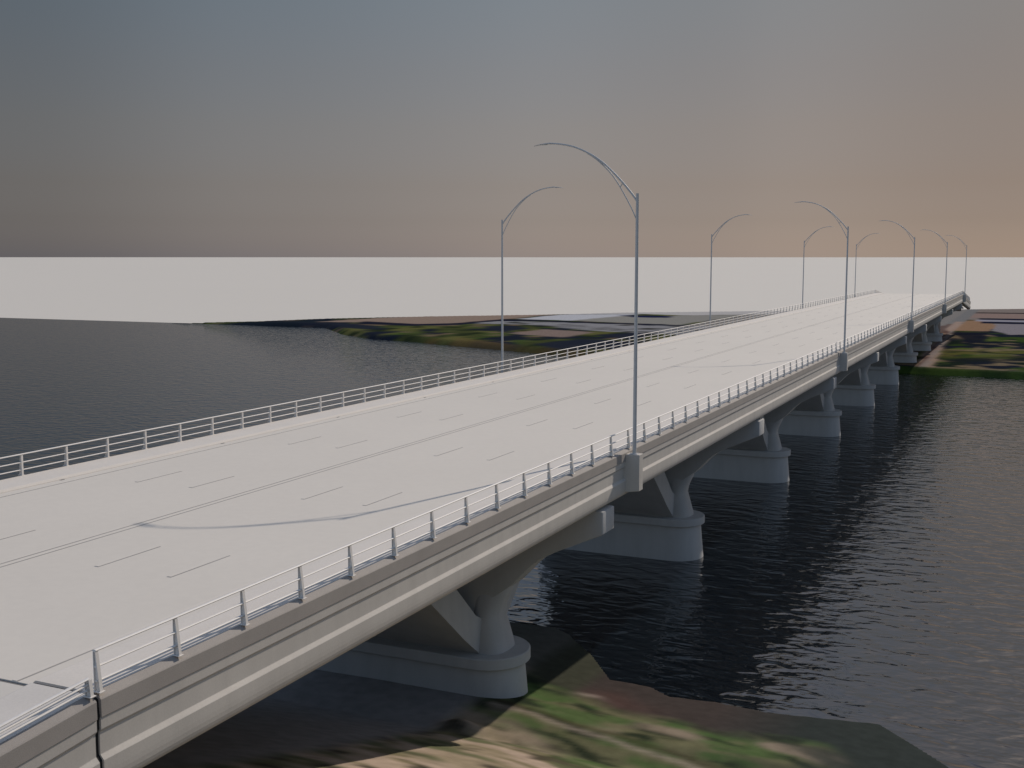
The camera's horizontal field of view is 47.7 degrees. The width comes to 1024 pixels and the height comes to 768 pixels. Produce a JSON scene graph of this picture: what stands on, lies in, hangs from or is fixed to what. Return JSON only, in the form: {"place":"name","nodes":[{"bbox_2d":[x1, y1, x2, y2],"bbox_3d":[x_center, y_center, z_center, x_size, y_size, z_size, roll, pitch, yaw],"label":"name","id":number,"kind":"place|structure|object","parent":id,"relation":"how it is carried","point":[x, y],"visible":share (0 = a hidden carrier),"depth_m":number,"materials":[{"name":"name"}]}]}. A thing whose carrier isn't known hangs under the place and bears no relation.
{"place":"outdoors","nodes":[
{"label":"outdoors","id":0,"kind":"place"},
{"bbox_2d":[180,311,788,356],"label":"river bank","id":1,"kind":"structure","parent":0,"point":[541,334],"depth_m":392.19,"materials":[{"name":"green plant"}]},
{"bbox_2d":[0,318,1023,767],"bbox_3d":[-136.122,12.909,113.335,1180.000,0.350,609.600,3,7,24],"label":"water","id":2,"kind":"structure","parent":0,"point":[866,566],"depth_m":105.79,"materials":[{"name":"black liquid"}]},
{"bbox_2d":[0,257,1023,322],"bbox_3d":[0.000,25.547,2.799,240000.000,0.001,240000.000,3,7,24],"label":"ground","id":3,"kind":"structure","parent":0,"point":[187,289],"depth_m":1053.51,"materials":[{"name":"white"}]},
{"bbox_2d":[0,293,970,767],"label":"road bridge","id":4,"kind":"structure","parent":3,"relation":"on","point":[100,551],"depth_m":54.69,"materials":[{"name":"concrete"}]},
{"bbox_2d":[0,678,96,739],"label":"approach railing","id":5,"kind":"object","parent":4,"relation":"on","point":[88,687],"visible":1,"depth_m":26.48,"materials":[{"name":"grey metal"}]},
{"bbox_2d":[0,290,872,475],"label":"bridge railing","id":6,"kind":"object","parent":4,"relation":"on","point":[106,452],"visible":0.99,"depth_m":79.73,"materials":[{"name":"grey metal"}]},
{"bbox_2d":[92,291,962,693],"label":"bridge railing","id":7,"kind":"object","parent":4,"relation":"on","point":[176,647],"visible":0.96,"depth_m":40.81,"materials":[{"name":"grey metal"}]},
{"bbox_2d":[501,186,561,372],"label":"street lamp","id":8,"kind":"object","parent":4,"relation":"on","point":[502,232],"visible":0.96,"depth_m":105.04,"materials":[{"name":"metal"}]},
{"bbox_2d":[535,142,638,454],"bbox_3d":[4.018,-4.693,63.056,6.170,16.795,0.420,3,7,24],"label":"street lamp","id":9,"kind":"object","parent":4,"relation":"on","point":[601,162],"visible":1,"depth_m":61.94,"materials":[{"name":"metal"}]},
{"bbox_2d":[709,214,748,327],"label":"street lamp","id":10,"kind":"object","parent":4,"relation":"on","point":[711,265],"visible":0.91,"depth_m":171.30,"materials":[{"name":"metal"}]},
{"bbox_2d":[802,226,831,308],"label":"street lamp","id":11,"kind":"object","parent":4,"relation":"on","point":[803,262],"visible":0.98,"depth_m":237.53,"materials":[{"name":"metal"}]},
{"bbox_2d":[795,201,848,352],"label":"street lamp","id":12,"kind":"object","parent":4,"relation":"on","point":[847,227],"visible":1,"depth_m":128.18,"materials":[{"name":"metal"}]},
{"bbox_2d":[854,233,879,296],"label":"street lamp","id":13,"kind":"object","parent":4,"relation":"on","point":[855,263],"visible":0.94,"depth_m":303.64,"materials":[{"name":"metal"}]},
{"bbox_2d":[881,220,914,319],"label":"street lamp","id":14,"kind":"object","parent":4,"relation":"on","point":[913,265],"visible":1,"depth_m":194.40,"materials":[{"name":"metal"}]},
{"bbox_2d":[924,229,947,303],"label":"street lamp","id":15,"kind":"object","parent":4,"relation":"on","point":[946,264],"visible":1,"depth_m":260.59,"materials":[{"name":"metal"}]},
{"bbox_2d":[945,235,966,294],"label":"street lamp","id":16,"kind":"object","parent":4,"relation":"on","point":[966,259],"visible":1,"depth_m":326.88,"materials":[{"name":"metal"}]},
{"bbox_2d":[0,0,1023,256],"label":"sky","id":17,"kind":"structure","parent":0,"point":[129,128],"materials":[{"name":"grey"}]},
{"bbox_2d":[143,622,947,767],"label":"river bank","id":18,"kind":"structure","parent":0,"point":[574,706],"depth_m":58.06,"materials":[{"name":"green plant"}]},
{"bbox_2d":[894,309,1023,379],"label":"river bank","id":19,"kind":"structure","parent":0,"point":[988,343],"depth_m":302.11,"materials":[{"name":"green plant"}]}
]}

